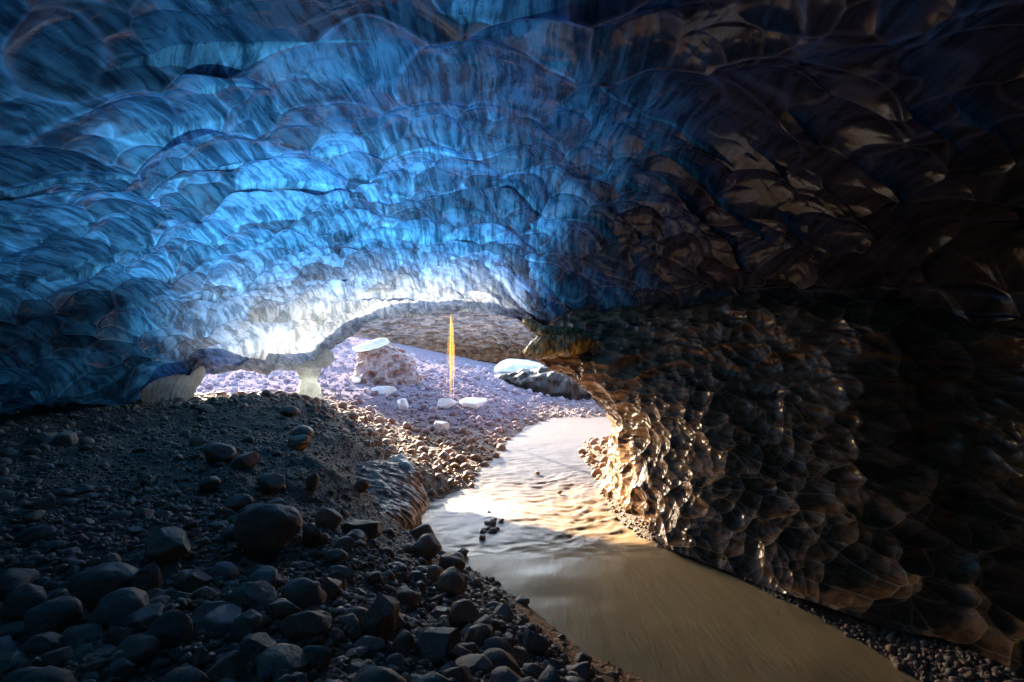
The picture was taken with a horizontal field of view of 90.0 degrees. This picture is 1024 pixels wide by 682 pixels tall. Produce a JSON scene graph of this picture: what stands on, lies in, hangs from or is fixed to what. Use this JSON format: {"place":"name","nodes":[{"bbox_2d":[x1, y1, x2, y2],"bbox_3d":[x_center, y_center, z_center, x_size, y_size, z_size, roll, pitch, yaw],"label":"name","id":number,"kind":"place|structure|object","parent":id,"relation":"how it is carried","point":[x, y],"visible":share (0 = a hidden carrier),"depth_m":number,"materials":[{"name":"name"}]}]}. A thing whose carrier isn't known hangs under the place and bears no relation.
{"place":"outdoors","nodes":[
{"label":"outdoors","id":0,"kind":"place"},
{"bbox_2d":[352,311,545,366],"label":"ice wall","id":1,"kind":"structure","parent":0,"point":[489,337],"depth_m":43.74,"materials":[{"name":"ice"}]},
{"bbox_2d":[0,0,1023,413],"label":"cave ceiling","id":2,"kind":"structure","parent":0,"point":[224,186],"depth_m":7.94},
{"bbox_2d":[447,322,453,390],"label":"falling meltwater","id":3,"kind":"structure","parent":2,"relation":"hanging from","point":[451,354],"depth_m":21.29,"materials":[{"name":"yellow"}]},
{"bbox_2d":[0,337,1023,681],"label":"ground","id":4,"kind":"structure","parent":0,"point":[286,553],"depth_m":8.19,"materials":[{"name":"grey gravel"}]},
{"bbox_2d":[0,621,25,640],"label":"cobble","id":5,"kind":"object","parent":4,"relation":"on","point":[15,630],"visible":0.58,"depth_m":3.14,"materials":[{"name":"stone"}]},
{"bbox_2d":[0,651,31,679],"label":"cobble","id":6,"kind":"object","parent":4,"relation":"on","point":[8,658],"visible":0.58,"depth_m":2.65,"materials":[{"name":"stone"}]},
{"bbox_2d":[0,568,39,599],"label":"cobble","id":7,"kind":"object","parent":4,"relation":"on","point":[11,579],"visible":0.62,"depth_m":3.72,"materials":[{"name":"stone"}]},
{"bbox_2d":[0,583,46,623],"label":"boulder","id":8,"kind":"object","parent":4,"relation":"on","point":[19,602],"visible":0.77,"depth_m":3.29,"materials":[{"name":"stone"}]},
{"bbox_2d":[22,510,44,523],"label":"cobble","id":9,"kind":"object","parent":4,"relation":"on","point":[35,516],"visible":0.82,"depth_m":5.32,"materials":[{"name":"stone"}]},
{"bbox_2d":[22,657,44,667],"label":"cobble","id":10,"kind":"object","parent":4,"relation":"on","point":[36,661],"visible":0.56,"depth_m":2.62,"materials":[{"name":"stone"}]},
{"bbox_2d":[13,525,56,545],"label":"cobble","id":11,"kind":"object","parent":4,"relation":"on","point":[27,536],"visible":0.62,"depth_m":4.73,"materials":[{"name":"stone"}]},
{"bbox_2d":[22,432,57,444],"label":"boulder","id":12,"kind":"object","parent":4,"relation":"on","point":[38,439],"visible":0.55,"depth_m":8.68,"materials":[{"name":"stone"}]},
{"bbox_2d":[24,496,55,510],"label":"cobble","id":13,"kind":"object","parent":4,"relation":"on","point":[47,503],"visible":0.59,"depth_m":5.65,"materials":[{"name":"stone"}]},
{"bbox_2d":[19,632,63,657],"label":"boulder","id":14,"kind":"object","parent":4,"relation":"on","point":[38,644],"visible":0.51,"depth_m":2.76,"materials":[{"name":"stone"}]},
{"bbox_2d":[23,596,82,636],"bbox_3d":[-2.843,1.715,3.167,0.270,0.219,0.246,0,0,0],"label":"boulder","id":15,"kind":"object","parent":4,"relation":"on","point":[60,615],"visible":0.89,"depth_m":3.12,"materials":[{"name":"stone"}]},
{"bbox_2d":[41,646,73,666],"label":"cobble","id":16,"kind":"object","parent":4,"relation":"on","point":[58,657],"visible":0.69,"depth_m":2.68,"materials":[{"name":"stone"}]},
{"bbox_2d":[52,431,77,447],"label":"boulder","id":17,"kind":"object","parent":4,"relation":"on","point":[64,439],"visible":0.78,"depth_m":8.66,"materials":[{"name":"stone"}]},
{"bbox_2d":[63,624,103,648],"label":"cobble","id":18,"kind":"object","parent":4,"relation":"on","point":[75,637],"visible":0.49,"depth_m":2.90,"materials":[{"name":"stone"}]},
{"bbox_2d":[83,658,108,673],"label":"cobble","id":19,"kind":"object","parent":4,"relation":"on","point":[98,664],"visible":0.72,"depth_m":2.57,"materials":[{"name":"stone"}]},
{"bbox_2d":[68,562,139,605],"bbox_3d":[-2.901,1.734,3.670,0.420,0.266,0.375,0,0,0],"label":"boulder","id":20,"kind":"object","parent":4,"relation":"on","point":[93,586],"visible":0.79,"depth_m":3.54,"materials":[{"name":"stone"}]},
{"bbox_2d":[97,553,120,565],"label":"cobble","id":21,"kind":"object","parent":4,"relation":"on","point":[111,557],"visible":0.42,"depth_m":4.15,"materials":[{"name":"stone"}]},
{"bbox_2d":[100,510,131,522],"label":"cobble","id":22,"kind":"object","parent":4,"relation":"on","point":[119,515],"visible":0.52,"depth_m":5.27,"materials":[{"name":"stone"}]},
{"bbox_2d":[102,626,130,646],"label":"boulder","id":23,"kind":"object","parent":4,"relation":"on","point":[115,635],"visible":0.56,"depth_m":2.88,"materials":[{"name":"stone"}]},
{"bbox_2d":[89,587,148,630],"bbox_3d":[-2.437,1.688,3.176,0.299,0.280,0.308,0,0,-24],"label":"boulder","id":24,"kind":"object","parent":4,"relation":"on","point":[115,607],"visible":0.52,"depth_m":3.11,"materials":[{"name":"stone"}]},
{"bbox_2d":[104,658,135,678],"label":"cobble","id":25,"kind":"object","parent":4,"relation":"on","point":[125,667],"visible":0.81,"depth_m":2.56,"materials":[{"name":"stone"}]},
{"bbox_2d":[111,635,160,665],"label":"cobble","id":26,"kind":"object","parent":4,"relation":"on","point":[141,650],"visible":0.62,"depth_m":2.72,"materials":[{"name":"stone"}]},
{"bbox_2d":[121,602,164,631],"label":"cobble","id":27,"kind":"object","parent":4,"relation":"on","point":[144,618],"visible":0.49,"depth_m":3.04,"materials":[{"name":"stone"}]},
{"bbox_2d":[132,508,153,519],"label":"cobble","id":28,"kind":"object","parent":4,"relation":"on","point":[141,513],"visible":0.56,"depth_m":5.39,"materials":[{"name":"stone"}]},
{"bbox_2d":[130,563,163,591],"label":"boulder","id":29,"kind":"object","parent":4,"relation":"on","point":[147,578],"visible":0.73,"depth_m":3.68,"materials":[{"name":"stone"}]},
{"bbox_2d":[145,526,191,566],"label":"boulder","id":30,"kind":"object","parent":4,"relation":"on","point":[164,546],"visible":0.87,"depth_m":4.21,"materials":[{"name":"stone"}]},
{"bbox_2d":[146,609,193,649],"bbox_3d":[-1.950,1.665,2.926,0.244,0.260,0.206,0,0,0],"label":"boulder","id":31,"kind":"object","parent":4,"relation":"on","point":[171,629],"visible":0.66,"depth_m":2.87,"materials":[{"name":"stone"}]},
{"bbox_2d":[160,562,180,580],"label":"cobble","id":32,"kind":"object","parent":4,"relation":"on","point":[167,569],"visible":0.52,"depth_m":4.13,"materials":[{"name":"stone"}]},
{"bbox_2d":[139,366,205,403],"bbox_3d":[-9.631,1.080,14.407,1.634,1.683,1.982,0,0,0],"label":"ice curtain","id":33,"kind":"object","parent":4,"relation":"on","point":[168,388],"visible":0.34,"depth_m":13.86,"materials":[{"name":"grey ice"}]},
{"bbox_2d":[173,569,213,592],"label":"boulder","id":34,"kind":"object","parent":4,"relation":"on","point":[190,581],"visible":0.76,"depth_m":3.75,"materials":[{"name":"stone"}]},
{"bbox_2d":[190,646,207,666],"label":"cobble","id":35,"kind":"object","parent":4,"relation":"on","point":[198,657],"visible":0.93,"depth_m":2.74,"materials":[{"name":"stone"}]},
{"bbox_2d":[192,586,218,600],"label":"cobble","id":36,"kind":"object","parent":4,"relation":"on","point":[204,593],"visible":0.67,"depth_m":3.55,"materials":[{"name":"stone"}]},
{"bbox_2d":[193,601,225,617],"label":"boulder","id":37,"kind":"object","parent":4,"relation":"on","point":[203,610],"visible":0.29,"depth_m":3.24,"materials":[{"name":"stone"}]},
{"bbox_2d":[199,476,221,490],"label":"boulder","id":38,"kind":"object","parent":4,"relation":"on","point":[211,483],"visible":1,"depth_m":6.47,"materials":[{"name":"stone"}]},
{"bbox_2d":[193,604,241,637],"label":"cobble","id":39,"kind":"object","parent":4,"relation":"on","point":[217,622],"visible":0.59,"depth_m":3.10,"materials":[{"name":"stone"}]},
{"bbox_2d":[204,442,236,463],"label":"boulder","id":40,"kind":"object","parent":4,"relation":"on","point":[215,452],"visible":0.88,"depth_m":7.65,"materials":[{"name":"stone"}]},
{"bbox_2d":[208,561,241,580],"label":"cobble","id":41,"kind":"object","parent":4,"relation":"on","point":[227,571],"visible":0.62,"depth_m":3.98,"materials":[{"name":"stone"}]},
{"bbox_2d":[205,650,248,681],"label":"cobble","id":42,"kind":"object","parent":4,"relation":"on","point":[231,664],"visible":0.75,"depth_m":2.67,"materials":[{"name":"stone"}]},
{"bbox_2d":[225,494,252,512],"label":"boulder","id":43,"kind":"object","parent":4,"relation":"on","point":[236,503],"visible":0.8,"depth_m":5.85,"materials":[{"name":"stone"}]},
{"bbox_2d":[231,451,259,468],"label":"boulder","id":44,"kind":"object","parent":4,"relation":"on","point":[247,460],"visible":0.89,"depth_m":7.35,"materials":[{"name":"stone"}]},
{"bbox_2d":[228,609,263,640],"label":"boulder","id":45,"kind":"object","parent":4,"relation":"on","point":[244,624],"visible":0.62,"depth_m":3.06,"materials":[{"name":"stone"}]},
{"bbox_2d":[230,581,277,613],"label":"boulder","id":46,"kind":"object","parent":4,"relation":"on","point":[247,596],"visible":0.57,"depth_m":3.43,"materials":[{"name":"stone"}]},
{"bbox_2d":[235,632,276,661],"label":"boulder","id":47,"kind":"object","parent":4,"relation":"on","point":[253,646],"visible":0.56,"depth_m":2.81,"materials":[{"name":"stone"}]},
{"bbox_2d":[247,566,277,587],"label":"cobble","id":48,"kind":"object","parent":4,"relation":"on","point":[268,574],"visible":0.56,"depth_m":3.92,"materials":[{"name":"stone"}]},
{"bbox_2d":[232,503,302,558],"bbox_3d":[-2.314,1.786,4.899,0.619,0.502,0.496,0,0,0],"label":"boulder","id":49,"kind":"object","parent":4,"relation":"on","point":[263,531],"visible":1,"depth_m":4.71,"materials":[{"name":"stone"}]},
{"bbox_2d":[256,472,285,490],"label":"boulder","id":50,"kind":"object","parent":4,"relation":"on","point":[275,481],"visible":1,"depth_m":6.82,"materials":[{"name":"stone"}]},
{"bbox_2d":[254,643,309,677],"bbox_3d":[-1.245,1.735,2.764,0.282,0.139,0.296,0,0,0],"label":"boulder","id":51,"kind":"object","parent":4,"relation":"on","point":[290,659],"visible":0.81,"depth_m":2.72,"materials":[{"name":"stone"}]},
{"bbox_2d":[265,598,301,620],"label":"cobble","id":52,"kind":"object","parent":4,"relation":"on","point":[282,608],"visible":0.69,"depth_m":3.31,"materials":[{"name":"stone"}]},
{"bbox_2d":[279,405,300,416],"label":"boulder","id":53,"kind":"object","parent":4,"relation":"on","point":[289,411],"visible":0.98,"depth_m":11.28,"materials":[{"name":"stone"}]},
{"bbox_2d":[288,434,310,449],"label":"boulder","id":54,"kind":"object","parent":4,"relation":"on","point":[299,442],"visible":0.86,"depth_m":8.82,"materials":[{"name":"stone"}]},
{"bbox_2d":[291,425,313,436],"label":"boulder","id":55,"kind":"object","parent":4,"relation":"on","point":[302,430],"visible":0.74,"depth_m":9.77,"materials":[{"name":"stone"}]},
{"bbox_2d":[280,577,326,607],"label":"cobble","id":56,"kind":"object","parent":4,"relation":"on","point":[301,592],"visible":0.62,"depth_m":3.65,"materials":[{"name":"stone"}]},
{"bbox_2d":[278,610,331,641],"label":"cobble","id":57,"kind":"object","parent":4,"relation":"on","point":[301,625],"visible":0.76,"depth_m":3.13,"materials":[{"name":"stone"}]},
{"bbox_2d":[302,523,321,547],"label":"boulder","id":58,"kind":"object","parent":4,"relation":"on","point":[312,536],"visible":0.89,"depth_m":5.13,"materials":[{"name":"stone"}]},
{"bbox_2d":[306,472,319,491],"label":"boulder","id":59,"kind":"object","parent":4,"relation":"on","point":[312,480],"visible":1,"depth_m":7.31,"materials":[{"name":"stone"}]},
{"bbox_2d":[292,349,334,398],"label":"ice pillar","id":60,"kind":"structure","parent":4,"relation":"on","point":[308,372],"depth_m":17.37,"materials":[{"name":"white ice"}]},
{"bbox_2d":[302,645,331,670],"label":"boulder","id":61,"kind":"object","parent":4,"relation":"on","point":[319,657],"visible":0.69,"depth_m":2.83,"materials":[{"name":"stone"}]},
{"bbox_2d":[315,507,342,530],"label":"boulder","id":62,"kind":"object","parent":4,"relation":"on","point":[329,518],"visible":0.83,"depth_m":5.97,"materials":[{"name":"stone"}]},
{"bbox_2d":[321,577,341,600],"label":"cobble","id":63,"kind":"object","parent":4,"relation":"on","point":[330,587],"visible":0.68,"depth_m":3.93,"materials":[{"name":"stone"}]},
{"bbox_2d":[323,549,348,564],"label":"cobble","id":64,"kind":"object","parent":4,"relation":"on","point":[333,555],"visible":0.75,"depth_m":4.84,"materials":[{"name":"stone"}]},
{"bbox_2d":[326,571,346,589],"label":"boulder","id":65,"kind":"object","parent":4,"relation":"on","point":[338,575],"visible":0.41,"depth_m":4.25,"materials":[{"name":"stone"}]},
{"bbox_2d":[328,565,354,580],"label":"cobble","id":66,"kind":"object","parent":4,"relation":"on","point":[347,572],"visible":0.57,"depth_m":4.57,"materials":[{"name":"stone"}]},
{"bbox_2d":[334,536,354,549],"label":"cobble","id":67,"kind":"object","parent":4,"relation":"on","point":[348,542],"visible":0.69,"depth_m":5.26,"materials":[{"name":"stone"}]},
{"bbox_2d":[343,613,358,628],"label":"cobble","id":68,"kind":"object","parent":4,"relation":"on","point":[350,620],"visible":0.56,"depth_m":3.48,"materials":[{"name":"stone"}]},
{"bbox_2d":[342,606,367,622],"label":"cobble","id":69,"kind":"object","parent":4,"relation":"on","point":[359,612],"visible":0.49,"depth_m":3.68,"materials":[{"name":"stone"}]},
{"bbox_2d":[346,529,366,542],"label":"cobble","id":70,"kind":"object","parent":4,"relation":"on","point":[355,534],"visible":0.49,"depth_m":5.64,"materials":[{"name":"stone"}]},
{"bbox_2d":[341,519,381,541],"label":"boulder","id":71,"kind":"object","parent":4,"relation":"on","point":[370,529],"visible":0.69,"depth_m":5.95,"materials":[{"name":"stone"}]},
{"bbox_2d":[353,635,384,658],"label":"cobble","id":72,"kind":"object","parent":4,"relation":"on","point":[370,643],"visible":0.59,"depth_m":3.28,"materials":[{"name":"stone"}]},
{"bbox_2d":[359,594,399,641],"bbox_3d":[-0.938,1.961,3.599,0.264,0.346,0.275,0,0,0],"label":"boulder","id":73,"kind":"object","parent":4,"relation":"on","point":[379,619],"visible":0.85,"depth_m":3.52,"materials":[{"name":"stone"}]},
{"bbox_2d":[370,386,396,395],"bbox_3d":[-5.465,2.113,21.800,1.045,0.429,0.743,0,0,0],"label":"ice block","id":74,"kind":"object","parent":4,"relation":"on","point":[385,390],"depth_m":21.56,"materials":[{"name":"white ice"}]},
{"bbox_2d":[351,341,425,386],"bbox_3d":[-6.096,1.279,24.501,4.322,2.657,3.821,0,0,0],"label":"ice mound","id":75,"kind":"object","parent":4,"relation":"on","point":[390,364],"visible":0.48,"depth_m":23.73,"materials":[{"name":"ice"}]},
{"bbox_2d":[352,338,389,351],"bbox_3d":[-6.680,0.173,24.356,1.636,0.648,1.719,0,0,0],"label":"ice slab","id":76,"kind":"object","parent":75,"relation":"on","point":[374,344],"depth_m":23.75,"materials":[{"name":"white ice"}]},
{"bbox_2d":[356,454,427,531],"bbox_3d":[-2.474,3.089,9.610,2.591,1.634,2.894,0,0,37],"label":"ice ledge","id":77,"kind":"object","parent":4,"relation":"on","point":[397,490],"visible":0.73,"depth_m":9.71,"materials":[{"name":"grey ice"}]},
{"bbox_2d":[384,653,404,666],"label":"cobble","id":78,"kind":"object","parent":4,"relation":"on","point":[395,659],"visible":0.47,"depth_m":3.14,"materials":[{"name":"stone"}]},
{"bbox_2d":[388,630,414,657],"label":"boulder","id":79,"kind":"object","parent":4,"relation":"on","point":[403,642],"visible":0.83,"depth_m":3.35,"materials":[{"name":"stone"}]},
{"bbox_2d":[395,586,420,608],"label":"cobble","id":80,"kind":"object","parent":4,"relation":"on","point":[411,598],"visible":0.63,"depth_m":4.73,"materials":[{"name":"stone"}]},
{"bbox_2d":[410,524,434,539],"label":"boulder","id":81,"kind":"object","parent":4,"relation":"on","point":[418,532],"visible":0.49,"depth_m":8.30,"materials":[{"name":"stone"}]},
{"bbox_2d":[413,533,441,560],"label":"boulder","id":82,"kind":"object","parent":4,"relation":"on","point":[428,546],"visible":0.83,"depth_m":7.38,"materials":[{"name":"stone"}]},
{"bbox_2d":[427,565,443,581],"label":"boulder","id":83,"kind":"object","parent":4,"relation":"on","point":[434,572],"visible":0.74,"depth_m":5.90,"materials":[{"name":"stone"}]},
{"bbox_2d":[414,627,461,664],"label":"boulder","id":84,"kind":"object","parent":4,"relation":"on","point":[435,646],"visible":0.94,"depth_m":3.45,"materials":[{"name":"stone"}]},
{"bbox_2d":[432,606,450,618],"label":"cobble","id":85,"kind":"object","parent":4,"relation":"on","point":[438,612],"visible":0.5,"depth_m":4.87,"materials":[{"name":"stone"}]},
{"bbox_2d":[439,552,464,570],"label":"boulder","id":86,"kind":"object","parent":4,"relation":"on","point":[452,559],"visible":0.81,"depth_m":7.32,"materials":[{"name":"stone"}]},
{"bbox_2d":[437,566,467,596],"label":"boulder","id":87,"kind":"object","parent":4,"relation":"on","point":[452,582],"visible":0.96,"depth_m":5.61,"materials":[{"name":"stone"}]},
{"bbox_2d":[441,665,471,681],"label":"cobble","id":88,"kind":"object","parent":4,"relation":"on","point":[461,673],"visible":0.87,"depth_m":3.07,"materials":[{"name":"stone"}]},
{"bbox_2d":[445,645,472,661],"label":"cobble","id":89,"kind":"object","parent":4,"relation":"on","point":[456,652],"visible":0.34,"depth_m":3.58,"materials":[{"name":"stone"}]},
{"bbox_2d":[450,599,477,627],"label":"boulder","id":90,"kind":"object","parent":4,"relation":"on","point":[463,613],"visible":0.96,"depth_m":4.72,"materials":[{"name":"stone"}]},
{"bbox_2d":[459,397,486,408],"bbox_3d":[-1.613,2.673,21.864,0.940,0.509,1.090,0,0,39],"label":"ice block","id":91,"kind":"object","parent":4,"relation":"on","point":[472,402],"depth_m":21.68,"materials":[{"name":"white ice"}]},
{"bbox_2d":[455,654,494,675],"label":"cobble","id":92,"kind":"object","parent":4,"relation":"on","point":[482,662],"visible":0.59,"depth_m":3.39,"materials":[{"name":"stone"}]},
{"bbox_2d":[465,623,492,645],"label":"boulder","id":93,"kind":"object","parent":4,"relation":"on","point":[478,634],"visible":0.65,"depth_m":4.20,"materials":[{"name":"stone"}]},
{"bbox_2d":[477,614,500,630],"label":"cobble","id":94,"kind":"object","parent":4,"relation":"on","point":[491,621],"visible":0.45,"depth_m":4.95,"materials":[{"name":"stone"}]},
{"bbox_2d":[481,636,514,658],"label":"cobble","id":95,"kind":"object","parent":4,"relation":"on","point":[498,642],"visible":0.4,"depth_m":4.10,"materials":[{"name":"stone"}]},
{"bbox_2d":[483,648,520,675],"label":"cobble","id":96,"kind":"object","parent":4,"relation":"on","point":[497,657],"visible":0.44,"depth_m":3.58,"materials":[{"name":"stone"}]},
{"bbox_2d":[494,603,512,622],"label":"cobble","id":97,"kind":"object","parent":4,"relation":"on","point":[504,610],"visible":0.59,"depth_m":5.47,"materials":[{"name":"stone"}]},
{"bbox_2d":[489,666,522,681],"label":"cobble","id":98,"kind":"object","parent":4,"relation":"on","point":[502,674],"visible":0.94,"depth_m":3.21,"materials":[{"name":"stone"}]},
{"bbox_2d":[493,359,544,372],"bbox_3d":[0.439,1.895,33.151,3.063,1.489,2.858,0,0,-27],"label":"snow hummock","id":99,"kind":"object","parent":4,"relation":"on","point":[509,365],"visible":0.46,"depth_m":32.20,"materials":[{"name":"white snow"}]},
{"bbox_2d":[512,646,530,663],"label":"cobble","id":100,"kind":"object","parent":4,"relation":"on","point":[520,654],"visible":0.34,"depth_m":4.28,"materials":[{"name":"stone"}]},
{"bbox_2d":[523,663,544,679],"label":"cobble","id":101,"kind":"object","parent":4,"relation":"on","point":[535,670],"visible":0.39,"depth_m":4.03,"materials":[{"name":"stone"}]},
{"bbox_2d":[522,629,549,655],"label":"cobble","id":102,"kind":"object","parent":4,"relation":"on","point":[539,644],"visible":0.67,"depth_m":4.99,"materials":[{"name":"stone"}]},
{"bbox_2d":[494,366,590,400],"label":"dark ice body","id":103,"kind":"structure","parent":4,"relation":"on","point":[543,380],"depth_m":28.59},
{"bbox_2d":[566,661,589,680],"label":"cobble","id":104,"kind":"object","parent":4,"relation":"on","point":[582,669],"visible":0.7,"depth_m":4.83,"materials":[{"name":"stone"}]},
{"bbox_2d":[574,651,591,666],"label":"cobble","id":105,"kind":"object","parent":4,"relation":"on","point":[581,656],"visible":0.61,"depth_m":5.35,"materials":[{"name":"stone"}]},
{"bbox_2d":[421,416,918,681],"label":"river","id":106,"kind":"structure","parent":0,"point":[578,565],"depth_m":7.53,"materials":[{"name":"brown liquid"}]},
{"bbox_2d":[529,294,1023,676],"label":"cave wall","id":107,"kind":"structure","parent":0,"point":[863,459],"depth_m":8.09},
{"bbox_2d":[519,317,595,359],"bbox_3d":[1.331,-0.082,14.183,2.247,1.214,2.430,0,0,0],"label":"ice outcrop","id":108,"kind":"object","parent":107,"relation":"attached to","point":[552,342],"visible":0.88,"depth_m":13.43,"materials":[{"name":"brown ice"}]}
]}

